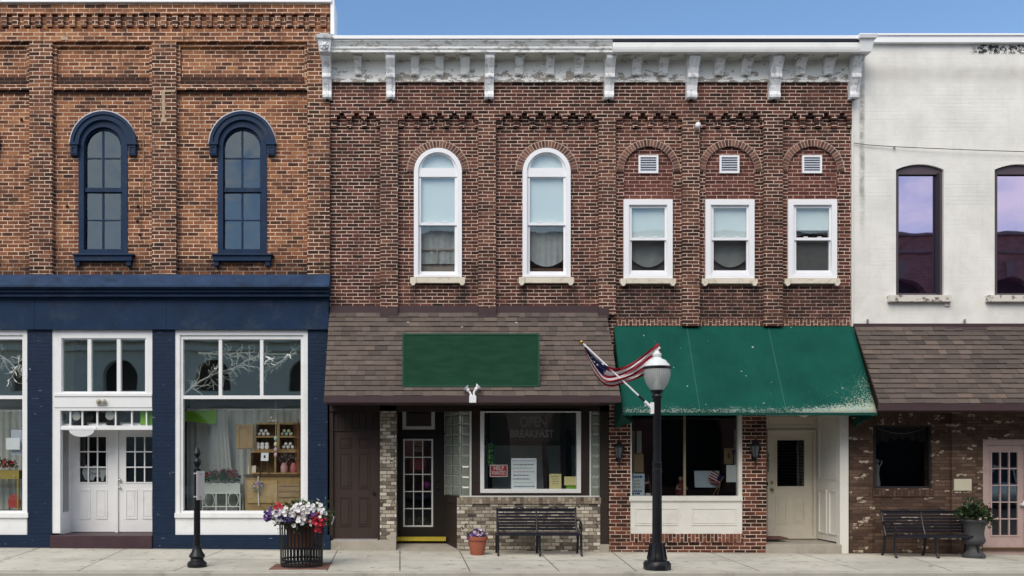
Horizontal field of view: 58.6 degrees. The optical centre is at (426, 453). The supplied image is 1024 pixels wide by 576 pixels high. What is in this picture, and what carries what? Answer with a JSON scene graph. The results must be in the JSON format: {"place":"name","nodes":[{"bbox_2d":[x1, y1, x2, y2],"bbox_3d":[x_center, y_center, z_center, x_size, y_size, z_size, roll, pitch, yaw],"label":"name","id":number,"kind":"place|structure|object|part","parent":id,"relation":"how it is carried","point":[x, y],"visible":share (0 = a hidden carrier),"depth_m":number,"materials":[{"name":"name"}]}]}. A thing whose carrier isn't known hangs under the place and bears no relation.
{"place":"outdoors","nodes":[
{"label":"outdoors","id":0,"kind":"place"},
{"bbox_2d":[0,548,1023,570],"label":"pavement","id":1,"kind":"structure","parent":0,"point":[55,559],"depth_m":15.37,"materials":[{"name":"concrete"}]},
{"bbox_2d":[0,0,336,549],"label":"brick building","id":2,"kind":"structure","parent":1,"relation":"on","point":[164,192],"depth_m":16.95,"materials":[{"name":"orange brick"}]},
{"bbox_2d":[0,470,21,510],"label":"table","id":3,"kind":"object","parent":2,"relation":"on","point":[11,474],"visible":0.79,"depth_m":17.45,"materials":[{"name":"yellow wood"}]},
{"bbox_2d":[0,457,18,467],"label":"flower basket","id":4,"kind":"object","parent":3,"relation":"on","point":[10,463],"visible":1,"depth_m":17.53,"materials":[{"name":"red plant"}]},
{"bbox_2d":[0,410,21,509],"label":"curtain","id":5,"kind":"object","parent":2,"relation":"hanging from","point":[10,420],"visible":0.48,"depth_m":17.99,"materials":[{"name":"white fabric"}]},
{"bbox_2d":[0,343,22,385],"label":"branch","id":6,"kind":"object","parent":2,"relation":"attached to","point":[4,359],"visible":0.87,"depth_m":17.14,"materials":[{"name":"white wood"}]},
{"bbox_2d":[6,438,19,449],"bbox_3d":[-7.815,-0.181,17.124,0.262,0.222,0.008,0,0,0],"label":"notice","id":7,"kind":"object","parent":2,"relation":"attached to","point":[12,443],"visible":1,"depth_m":17.12,"materials":[{"name":"white paper"}]},
{"bbox_2d":[8,493,20,510],"bbox_3d":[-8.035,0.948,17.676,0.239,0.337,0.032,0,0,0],"label":"chair","id":8,"kind":"object","parent":2,"relation":"on","point":[12,501],"visible":0.66,"depth_m":17.66,"materials":[{"name":"red wood"}]},
{"bbox_2d":[11,430,21,454],"bbox_3d":[-7.780,-0.207,17.204,0.202,0.476,0.008,0,0,0],"label":"notice","id":9,"kind":"object","parent":2,"relation":"attached to","point":[16,433],"visible":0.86,"depth_m":17.20,"materials":[{"name":"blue paper"}]},
{"bbox_2d":[0,330,63,534],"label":"display window","id":10,"kind":"structure","parent":2,"relation":"in","point":[12,522],"depth_m":16.95,"materials":[{"name":"white paint"}]},
{"bbox_2d":[69,430,93,436],"bbox_3d":[-6.451,-0.371,16.953,0.469,0.125,0.006,0,0,0],"label":"bunting","id":11,"kind":"object","parent":2,"relation":"attached to","point":[81,433],"visible":1,"depth_m":16.95},
{"bbox_2d":[72,431,114,531],"bbox_3d":[-6.462,0.532,17.589,0.842,1.974,0.062,0,0,0],"label":"shop door","id":12,"kind":"structure","parent":2,"relation":"in","point":[93,503],"depth_m":17.57,"materials":[{"name":"white paint"}]},
{"bbox_2d":[69,110,137,265],"bbox_3d":[-6.051,-4.966,17.000,1.295,2.924,0.260,0,0,0],"label":"arched window","id":13,"kind":"structure","parent":2,"relation":"in","point":[93,122],"depth_m":16.98,"materials":[{"name":"blue paint"}]},
{"bbox_2d":[62,338,145,392],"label":"transom window","id":14,"kind":"structure","parent":2,"relation":"in","point":[89,340],"depth_m":16.98,"materials":[{"name":"white paint"}]},
{"bbox_2d":[118,431,151,531],"bbox_3d":[-5.555,0.532,17.556,0.858,1.974,0.128,0,0,0],"label":"shop door","id":15,"kind":"structure","parent":2,"relation":"in","point":[134,498],"depth_m":17.57,"materials":[{"name":"white paint"}]},
{"bbox_2d":[185,410,216,423],"bbox_3d":[-4.425,-0.708,17.725,0.625,0.272,0.050,0,0,0],"label":"banner","id":16,"kind":"object","parent":2,"relation":"attached to","point":[208,416],"visible":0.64,"depth_m":17.72,"materials":[{"name":"fabric"}]},
{"bbox_2d":[202,468,243,510],"bbox_3d":[-3.964,0.696,17.553,0.768,0.841,0.701,0,0,0],"label":"plant stand","id":17,"kind":"object","parent":2,"relation":"on","point":[224,488],"visible":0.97,"depth_m":17.44,"materials":[{"name":"white wood"}]},
{"bbox_2d":[211,410,237,509],"bbox_3d":[-3.964,0.130,17.780,0.523,1.974,0.060,0,0,0],"label":"curtain","id":18,"kind":"object","parent":2,"relation":"hanging from","point":[220,454],"visible":0.76,"depth_m":17.79,"materials":[{"name":"grey fabric"}]},
{"bbox_2d":[198,342,255,365],"bbox_3d":[-3.767,-1.892,17.163,1.107,0.492,0.322,0,0,0],"label":"branch","id":19,"kind":"object","parent":2,"relation":"attached to","point":[224,353],"visible":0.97,"depth_m":17.16,"materials":[{"name":"grey wood"}]},
{"bbox_2d":[174,330,307,534],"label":"display window","id":20,"kind":"structure","parent":2,"relation":"in","point":[212,522],"depth_m":16.95,"materials":[{"name":"white paint"}]},
{"bbox_2d":[208,110,276,265],"bbox_3d":[-3.451,-4.966,17.000,1.280,2.924,0.260,0,0,0],"label":"arched window","id":21,"kind":"structure","parent":2,"relation":"in","point":[233,122],"depth_m":16.98,"materials":[{"name":"blue paint"}]},
{"bbox_2d":[185,340,300,399],"bbox_3d":[-3.461,-1.615,17.221,2.249,1.230,0.570,0,0,4],"label":"branch","id":22,"kind":"object","parent":2,"relation":"attached to","point":[195,384],"visible":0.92,"depth_m":17.15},
{"bbox_2d":[187,408,300,509],"bbox_3d":[-3.568,0.114,18.000,2.689,2.006,0.108,0,0,0],"label":"curtain","id":23,"kind":"object","parent":2,"relation":"hanging from","point":[199,434],"visible":0.29,"depth_m":18.00,"materials":[{"name":"white fabric"}]},
{"bbox_2d":[243,474,300,510],"bbox_3d":[-2.954,0.764,17.725,1.151,0.705,0.550,0,0,0],"label":"cabinet","id":24,"kind":"object","parent":2,"relation":"on","point":[282,489],"visible":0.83,"depth_m":17.46,"materials":[{"name":"brown wood"}]},
{"bbox_2d":[248,466,255,473],"bbox_3d":[-3.378,0.320,17.539,0.150,0.165,0.038,0,0,0],"label":"picture card","id":25,"kind":"object","parent":24,"relation":"on","point":[253,469],"visible":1,"depth_m":17.54,"materials":[{"name":"beige paper"}]},
{"bbox_2d":[251,476,264,505],"bbox_3d":[-3.239,0.723,17.417,0.254,0.564,0.253,0,0,40],"label":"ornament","id":26,"kind":"object","parent":24,"relation":"hanging from","point":[258,483],"visible":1,"depth_m":17.41,"materials":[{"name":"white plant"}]},
{"bbox_3d":[-3.163,0.739,17.470,0.575,0.431,0.020,0,0,0],"label":"door","id":27,"kind":"part","parent":24,"relation":"part of","materials":[{"name":"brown wood"}]},
{"bbox_2d":[249,451,300,473],"bbox_3d":[-2.922,0.178,17.725,1.012,0.449,0.450,0,0,0],"label":"cabinet","id":28,"kind":"object","parent":24,"relation":"on","point":[274,464],"visible":0.68,"depth_m":17.94,"materials":[{"name":"brown wood"}]},
{"bbox_2d":[236,423,300,450],"bbox_3d":[-3.051,-0.321,17.692,1.257,0.538,0.415,0,0,0],"label":"shelf unit","id":29,"kind":"object","parent":28,"relation":"on","point":[247,437],"visible":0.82,"depth_m":17.55,"materials":[{"name":"brown wood"}]},
{"bbox_3d":[-3.509,-0.319,17.508,0.340,0.474,0.045,0,0,0],"label":"door","id":30,"kind":"part","parent":29,"relation":"part of","materials":[{"name":"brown wood"}]},
{"bbox_2d":[265,442,269,448],"bbox_3d":[-3.106,-0.149,17.680,0.080,0.131,0.160,0,0,0],"label":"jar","id":31,"kind":"object","parent":29,"relation":"on","point":[267,444],"visible":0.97,"depth_m":17.61,"materials":[{"name":"white ceramic"}]},
{"bbox_2d":[277,452,290,472],"bbox_3d":[-2.763,0.181,17.587,0.246,0.443,0.248,0,0,-34],"label":"vase","id":32,"kind":"object","parent":28,"relation":"in","point":[284,467],"visible":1,"depth_m":17.55,"materials":[{"name":"pink ceramic"}]},
{"bbox_2d":[288,452,296,472],"bbox_3d":[-2.576,0.187,17.590,0.265,0.430,0.264,0,0,-38],"label":"vase","id":33,"kind":"object","parent":28,"relation":"in","point":[293,468],"visible":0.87,"depth_m":17.54,"materials":[{"name":"pink ceramic"}]},
{"bbox_2d":[293,421,300,473],"bbox_3d":[-2.447,-0.125,17.472,0.234,1.057,0.091,0,0,0],"label":"twig bundle","id":34,"kind":"object","parent":24,"relation":"on","point":[297,443],"visible":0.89,"depth_m":17.45,"materials":[{"name":"brown wood"}]},
{"bbox_2d":[274,436,277,456],"bbox_3d":[-2.897,-0.473,17.400,0.068,1.101,0.072,0,0,0],"label":"garland","id":35,"kind":"object","parent":2,"relation":"hanging from","point":[275,445],"visible":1,"depth_m":17.37,"materials":[{"name":"multicoloured plastic"}]},
{"bbox_2d":[259,345,297,387],"bbox_3d":[-2.818,-1.648,17.231,0.778,0.838,0.363,0,0,0],"label":"branch","id":36,"kind":"object","parent":2,"relation":"attached to","point":[285,359],"visible":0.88,"depth_m":17.18,"materials":[{"name":"grey wood"}]},
{"bbox_2d":[187,446,206,567],"bbox_3d":[-3.685,0.842,14.550,0.310,1.958,0.310,0,0,0],"label":"sign post","id":37,"kind":"object","parent":1,"relation":"on","point":[196,555],"visible":1,"depth_m":14.50,"materials":[{"name":"black metal"}]},
{"bbox_2d":[269,562,332,569],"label":"brick paving","id":38,"kind":"structure","parent":1,"relation":"on","point":[324,565],"depth_m":14.44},
{"bbox_2d":[263,497,336,566],"bbox_3d":[-2.027,1.256,14.639,1.172,1.093,1.067,0,0,0],"label":"planter","id":39,"kind":"object","parent":38,"relation":"on","point":[302,523],"visible":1,"depth_m":14.35,"materials":[{"name":"black metal"}]},
{"bbox_2d":[466,527,487,554],"bbox_3d":[0.906,1.570,16.282,0.393,0.503,0.403,0,0,42],"label":"flower pot","id":40,"kind":"object","parent":1,"relation":"on","point":[476,539],"visible":1,"depth_m":16.16,"materials":[{"name":"ceramic"}]},
{"bbox_2d":[495,506,582,556],"bbox_3d":[2.012,1.405,16.368,1.528,0.863,0.637,0,0,0],"label":"park bench","id":41,"kind":"object","parent":1,"relation":"on","point":[537,534],"visible":1,"depth_m":16.57,"materials":[{"name":"metal"}]},
{"bbox_2d":[315,33,877,552],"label":"brick building","id":42,"kind":"structure","parent":1,"relation":"on","point":[563,195],"depth_m":16.95,"materials":[{"name":"brown brick"}]},
{"bbox_2d":[333,431,377,538],"bbox_3d":[-1.337,0.591,17.017,0.841,2.044,0.125,0,0,0],"label":"panel door","id":43,"kind":"structure","parent":42,"relation":"in","point":[355,453],"depth_m":17.03,"materials":[{"name":"brown paint"}]},
{"bbox_2d":[405,441,412,456],"bbox_3d":[-0.341,-0.083,17.593,0.145,0.331,0.005,0,0,0],"label":"poster","id":44,"kind":"object","parent":42,"relation":"attached to","point":[408,448],"visible":1,"depth_m":17.59,"materials":[{"name":"red paper"}]},
{"bbox_2d":[410,458,425,469],"bbox_3d":[-0.170,0.212,17.547,0.299,0.237,0.007,0,0,0],"label":"door sign","id":45,"kind":"object","parent":42,"relation":"attached to","point":[417,463],"visible":1,"depth_m":17.55,"materials":[{"name":"red"}]},
{"bbox_2d":[405,517,430,524],"bbox_3d":[-0.159,1.515,17.897,0.608,0.531,0.652,0,0,0],"label":"shop plant","id":46,"kind":"object","parent":42,"relation":"on","point":[409,521],"visible":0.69,"depth_m":17.83,"materials":[{"name":"green plant"}]},
{"bbox_2d":[414,441,421,451],"bbox_3d":[-0.160,-0.134,17.549,0.176,0.206,0.010,0,0,0],"label":"no smoking sign","id":47,"kind":"object","parent":42,"relation":"attached to","point":[417,446],"visible":1,"depth_m":17.55,"materials":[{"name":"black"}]},
{"bbox_2d":[402,412,434,428],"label":"transom window","id":48,"kind":"structure","parent":42,"relation":"in","point":[404,426],"depth_m":17.47,"materials":[{"name":"glass"}]},
{"bbox_2d":[398,435,441,534],"bbox_3d":[-0.137,0.608,17.509,0.850,1.938,0.121,0,0,0],"label":"glazed door","id":49,"kind":"structure","parent":42,"relation":"in","point":[435,528],"depth_m":17.52,"materials":[{"name":"black paint"}]},
{"bbox_2d":[423,481,429,487],"bbox_3d":[0.000,0.613,17.650,0.140,0.140,0.140,0,0,0],"label":"ornament","id":50,"kind":"object","parent":42,"relation":"in","point":[426,484],"visible":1,"depth_m":17.60,"materials":[{"name":"purple"}]},
{"bbox_2d":[410,148,464,285],"bbox_3d":[0.203,-4.420,17.137,1.022,2.586,0.525,0,0,0],"label":"arched window","id":51,"kind":"structure","parent":42,"relation":"in","point":[437,171],"depth_m":17.08,"materials":[{"name":"white plastic"}]},
{"bbox_2d":[402,333,539,386],"bbox_3d":[0.780,-1.644,16.211,2.424,0.940,0.478,0,0,0],"label":"sign board","id":52,"kind":"object","parent":42,"relation":"on","point":[470,359],"visible":1,"depth_m":15.98,"materials":[{"name":"green paint"}]},
{"bbox_2d":[463,384,480,402],"bbox_3d":[0.793,-1.052,15.840,0.334,0.337,0.136,0,0,0],"label":"floodlight","id":53,"kind":"object","parent":42,"relation":"attached to","point":[472,398],"visible":1,"depth_m":15.81,"materials":[{"name":"white plastic"}]},
{"bbox_2d":[486,413,491,488],"bbox_3d":[1.247,0.440,17.720,0.160,2.680,0.080,0,0,0],"label":"room post","id":54,"kind":"object","parent":42,"relation":"on","point":[488,441],"visible":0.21,"depth_m":17.70,"materials":[{"name":"black"}]},
{"bbox_2d":[487,443,494,465],"bbox_3d":[1.208,0.020,17.089,0.146,0.442,0.032,0,0,0],"label":"neon sign","id":55,"kind":"object","parent":42,"relation":"attached to","point":[490,453],"visible":1,"depth_m":17.09,"materials":[{"name":"green glass"}]},
{"bbox_2d":[490,465,506,476],"bbox_3d":[1.354,0.328,17.044,0.331,0.226,0.013,0,0,0],"label":"help wanted sign","id":56,"kind":"object","parent":42,"relation":"attached to","point":[498,470],"visible":1,"depth_m":17.04,"materials":[{"name":"red plastic"}]},
{"bbox_2d":[511,458,536,488],"bbox_3d":[1.827,0.386,17.047,0.476,0.592,0.008,0,0,0],"label":"menu board","id":57,"kind":"object","parent":42,"relation":"attached to","point":[523,473],"visible":1,"depth_m":17.05,"materials":[{"name":"white paper"}]},
{"bbox_2d":[480,409,580,492],"bbox_3d":[1.943,-0.050,16.995,1.883,1.584,0.110,0,0,0],"label":"display window","id":58,"kind":"structure","parent":42,"relation":"in","point":[578,413],"depth_m":16.94,"materials":[{"name":"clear glass"}]},
{"bbox_2d":[505,417,556,439],"bbox_3d":[1.969,-0.488,17.121,0.977,0.473,0.010,0,0,0],"label":"window lettering","id":59,"kind":"object","parent":42,"relation":"attached to","point":[539,422],"visible":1,"depth_m":17.12},
{"bbox_2d":[540,413,548,488],"bbox_3d":[2.350,0.497,17.805,0.236,2.565,0.110,0,0,0],"label":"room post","id":60,"kind":"object","parent":42,"relation":"on","point":[545,461],"visible":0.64,"depth_m":17.79,"materials":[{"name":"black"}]},
{"bbox_2d":[519,148,573,285],"bbox_3d":[2.228,-4.420,17.137,1.022,2.586,0.525,0,0,0],"label":"arched window","id":61,"kind":"structure","parent":42,"relation":"in","point":[546,173],"depth_m":17.06,"materials":[{"name":"white plastic"}]},
{"bbox_2d":[549,474,560,488],"bbox_3d":[2.419,0.529,17.051,0.226,0.286,0.012,0,0,0],"label":"notice","id":62,"kind":"object","parent":42,"relation":"attached to","point":[554,481],"visible":1,"depth_m":17.05,"materials":[{"name":"yellow paper"}]},
{"bbox_2d":[560,413,570,488],"bbox_3d":[2.798,0.340,18.240,0.200,2.880,0.120,0,0,0],"label":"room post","id":63,"kind":"object","parent":42,"relation":"on","point":[565,453],"visible":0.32,"depth_m":18.20,"materials":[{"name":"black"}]},
{"bbox_2d":[564,477,575,484],"bbox_3d":[2.707,0.519,17.051,0.241,0.165,0.012,0,0,0],"label":"notice","id":64,"kind":"object","parent":42,"relation":"attached to","point":[569,480],"visible":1,"depth_m":17.05,"materials":[{"name":"yellow paper"}]},
{"bbox_2d":[566,485,575,488],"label":"notice","id":65,"kind":"object","parent":42,"relation":"attached to","point":[570,486],"visible":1,"depth_m":17.07,"materials":[{"name":"paper"}]},
{"bbox_2d":[614,439,624,467],"bbox_3d":[3.574,0.005,16.840,0.210,0.550,0.201,0,0,0],"label":"wall lantern","id":66,"kind":"object","parent":42,"relation":"attached to","point":[619,446],"depth_m":16.79,"materials":[{"name":"black metal"}]},
{"bbox_2d":[632,431,634,473],"bbox_3d":[3.929,-0.020,17.254,0.056,0.812,0.008,0,0,0],"label":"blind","id":67,"kind":"object","parent":42,"relation":"attached to","point":[633,442],"visible":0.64,"depth_m":17.25,"materials":[{"name":"black fabric"}]},
{"bbox_2d":[632,474,644,495],"bbox_3d":[3.975,0.592,17.047,0.241,0.421,0.008,0,0,0],"label":"poster","id":68,"kind":"object","parent":42,"relation":"attached to","point":[638,484],"visible":1,"depth_m":17.05,"materials":[{"name":"paper"}]},
{"bbox_2d":[634,454,643,472],"bbox_3d":[4.001,0.186,17.099,0.181,0.352,0.018,0,0,0],"label":"notice","id":69,"kind":"object","parent":42,"relation":"attached to","point":[638,463],"visible":1,"depth_m":17.09,"materials":[{"name":"paper"}]},
{"bbox_2d":[637,431,641,452],"bbox_3d":[4.032,-0.212,17.204,0.091,0.425,0.008,0,0,0],"label":"notice","id":70,"kind":"object","parent":42,"relation":"attached to","point":[639,441],"visible":1,"depth_m":17.20,"materials":[{"name":"grey paper"}]},
{"bbox_2d":[620,199,675,285],"bbox_3d":[4.124,-3.934,17.093,1.032,1.634,0.435,0,0,0],"label":"sash window","id":71,"kind":"structure","parent":42,"relation":"in","point":[647,223],"depth_m":17.02,"materials":[{"name":"white plastic"}]},
{"bbox_2d":[645,475,651,495],"bbox_3d":[4.144,0.617,17.300,0.311,0.396,0.040,0,0,0],"label":"flag","id":72,"kind":"object","parent":42,"relation":"on","point":[647,482],"visible":0.34,"depth_m":17.30,"materials":[{"name":"fabric"}]},
{"bbox_2d":[675,476,687,495],"bbox_3d":[4.900,0.633,17.489,0.237,0.382,0.218,0,0,0],"label":"figurine","id":73,"kind":"object","parent":42,"relation":"on","point":[679,489],"visible":0.86,"depth_m":17.43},
{"bbox_2d":[629,415,742,533],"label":"display window","id":74,"kind":"structure","parent":42,"relation":"in","point":[685,514],"depth_m":16.95,"materials":[{"name":"white paint"}]},
{"bbox_2d":[694,122,700,130],"bbox_3d":[5.020,-6.066,16.818,0.110,0.127,0.186,0,0,0],"label":"security light","id":75,"kind":"object","parent":42,"relation":"attached to","point":[697,126],"visible":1,"depth_m":16.75,"materials":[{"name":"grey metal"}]},
{"bbox_2d":[694,471,718,486],"bbox_3d":[5.358,0.494,17.329,0.478,0.316,0.058,0,0,0],"label":"board","id":76,"kind":"object","parent":42,"relation":"in","point":[701,479],"visible":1,"depth_m":17.32,"materials":[{"name":"white paper"}]},
{"bbox_2d":[710,480,720,494],"bbox_3d":[5.502,0.612,17.240,0.226,0.360,0.040,0,0,0],"label":"flag","id":77,"kind":"object","parent":42,"relation":"attached to","point":[712,482],"visible":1,"depth_m":17.24,"materials":[{"name":"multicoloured fabric"}]},
{"bbox_2d":[708,470,723,494],"bbox_3d":[5.489,0.557,17.200,0.298,0.469,0.040,0,0,0],"label":"flag","id":78,"kind":"object","parent":42,"relation":"attached to","point":[716,477],"visible":1,"depth_m":17.20,"materials":[{"name":"multicoloured fabric"}]},
{"bbox_2d":[724,448,732,463],"bbox_3d":[5.729,0.051,17.209,0.167,0.304,0.018,0,0,0],"label":"notice","id":79,"kind":"object","parent":42,"relation":"attached to","point":[728,456],"visible":1,"depth_m":17.20,"materials":[{"name":"paper"}]},
{"bbox_2d":[701,199,757,285],"bbox_3d":[5.648,-3.934,17.093,1.032,1.634,0.435,0,0,0],"label":"sash window","id":80,"kind":"structure","parent":42,"relation":"in","point":[729,223],"depth_m":17.01,"materials":[{"name":"white plastic"}]},
{"bbox_2d":[726,465,735,481],"bbox_3d":[5.764,0.382,17.104,0.221,0.322,0.008,0,0,0],"label":"notice","id":81,"kind":"object","parent":42,"relation":"attached to","point":[730,473],"visible":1,"depth_m":17.10,"materials":[{"name":"white paper"}]},
{"bbox_2d":[731,440,735,454],"bbox_3d":[5.873,-0.112,17.180,0.218,0.345,0.040,0,0,0],"label":"flag","id":82,"kind":"object","parent":42,"relation":"attached to","point":[733,451],"visible":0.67,"depth_m":17.18,"materials":[{"name":"fabric"}]},
{"bbox_2d":[734,430,735,464],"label":"notice","id":83,"kind":"object","parent":42,"relation":"attached to","point":[735,446],"visible":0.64,"depth_m":17.22,"materials":[{"name":"grey paper"}]},
{"bbox_2d":[614,326,876,427],"bbox_3d":[5.737,-1.423,16.525,4.512,1.909,0.902,0,0,0],"label":"awning","id":84,"kind":"object","parent":42,"relation":"attached to","point":[768,370],"visible":0.94,"depth_m":16.54,"materials":[{"name":"green fabric"}]},
{"bbox_2d":[750,438,760,466],"bbox_3d":[6.108,-0.015,16.840,0.210,0.550,0.201,0,0,0],"label":"wall lantern","id":85,"kind":"object","parent":42,"relation":"attached to","point":[755,445],"depth_m":16.80,"materials":[{"name":"black metal"}]},
{"bbox_2d":[766,536,787,538],"bbox_3d":[6.740,1.635,17.600,0.399,0.026,0.400,0,0,0],"label":"door mat","id":86,"kind":"object","parent":42,"relation":"on","point":[774,537],"depth_m":17.48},
{"bbox_2d":[770,433,812,535],"bbox_3d":[7.210,0.617,17.905,0.864,2.056,0.129,0,0,0],"label":"front door","id":87,"kind":"structure","parent":42,"relation":"in","point":[791,507],"depth_m":17.92,"materials":[{"name":"beige paint"}]},
{"bbox_2d":[784,199,839,285],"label":"sash window","id":88,"kind":"structure","parent":42,"relation":"in","point":[809,260],"depth_m":17.01,"materials":[{"name":"white plastic"}]},
{"bbox_2d":[643,350,670,570],"bbox_3d":[3.629,0.103,14.280,0.428,3.452,0.428,0,0,0],"label":"street lamp","id":89,"kind":"object","parent":1,"relation":"on","point":[657,369],"visible":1,"depth_m":14.21,"materials":[{"name":"black metal"}]},
{"bbox_2d":[579,340,660,413],"bbox_3d":[3.051,-1.204,14.296,1.291,1.162,0.218,0,0,0],"label":"flag","id":90,"kind":"object","parent":89,"relation":"attached to","point":[605,374],"visible":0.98,"depth_m":14.31,"materials":[{"name":"multicoloured fabric"}]},
{"bbox_2d":[880,509,981,558],"bbox_3d":[9.076,1.445,16.368,1.528,0.863,0.637,0,0,0],"label":"park bench","id":91,"kind":"object","parent":1,"relation":"on","point":[924,535],"visible":0.83,"depth_m":16.56,"materials":[{"name":"metal"}]},
{"bbox_2d":[849,33,1023,553],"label":"painted building","id":92,"kind":"structure","parent":1,"relation":"on","point":[938,281],"depth_m":17.00,"materials":[{"name":"white paint"}]},
{"bbox_2d":[876,459,881,485],"bbox_3d":[8.586,0.374,17.250,0.154,0.530,0.117,0,0,0],"label":"statuette","id":93,"kind":"object","parent":92,"relation":"in","point":[877,473],"visible":0.78,"depth_m":17.21,"materials":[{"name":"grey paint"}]},
{"bbox_2d":[873,425,930,487],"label":"display window","id":94,"kind":"structure","parent":92,"relation":"in","point":[880,432],"depth_m":17.14,"materials":[{"name":"black glass"}]},
{"bbox_2d":[887,165,951,305],"bbox_3d":[9.213,-4.091,17.086,1.169,2.671,0.373,0,0,0],"label":"window","id":95,"kind":"structure","parent":92,"relation":"in","point":[918,187],"depth_m":17.11,"materials":[{"name":"purple glass"}]},
{"bbox_2d":[855,143,1023,151],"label":"cable","id":96,"kind":"object","parent":92,"relation":"attached to","point":[939,148],"visible":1,"depth_m":16.92,"materials":[{"name":"grey metal"}]},
{"bbox_2d":[985,165,1023,302],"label":"window","id":97,"kind":"structure","parent":92,"relation":"in","point":[1009,180],"depth_m":17.11,"materials":[{"name":"purple glass"}]},
{"bbox_2d":[988,445,1023,545],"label":"glazed door","id":98,"kind":"structure","parent":92,"relation":"in","point":[1005,462],"depth_m":17.04,"materials":[{"name":"pink paint"}]},
{"bbox_2d":[953,497,998,558],"bbox_3d":[9.804,1.326,16.255,0.700,1.090,0.655,0,0,0],"label":"urn","id":99,"kind":"object","parent":1,"relation":"on","point":[979,512],"visible":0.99,"depth_m":16.13,"materials":[{"name":"grey stone"}]},
{"bbox_2d":[334,0,1023,34],"label":"sky","id":100,"kind":"structure","parent":0,"point":[354,17],"materials":[{"name":"blue"}]},
{"label":"road","id":101,"kind":"structure","parent":0,"visible":0},
{"bbox_2d":[0,571,1023,575],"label":"kerb","id":102,"kind":"structure","parent":101,"relation":"on","point":[511,573],"depth_m":14.00,"materials":[{"name":"concrete"}]},
{"bbox_3d":[-3.129,0.223,17.489,0.180,0.361,0.039,0,0,0],"label":"easel","id":103,"kind":"object","parent":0,"visible":0},
{"bbox_2d":[261,453,268,460],"bbox_3d":[-3.122,0.067,17.479,0.144,0.154,0.038,0,0,0],"label":"picture card","id":104,"kind":"object","parent":103,"relation":"on","point":[264,456],"visible":1,"depth_m":17.47,"materials":[{"name":"white paper"}]}
]}

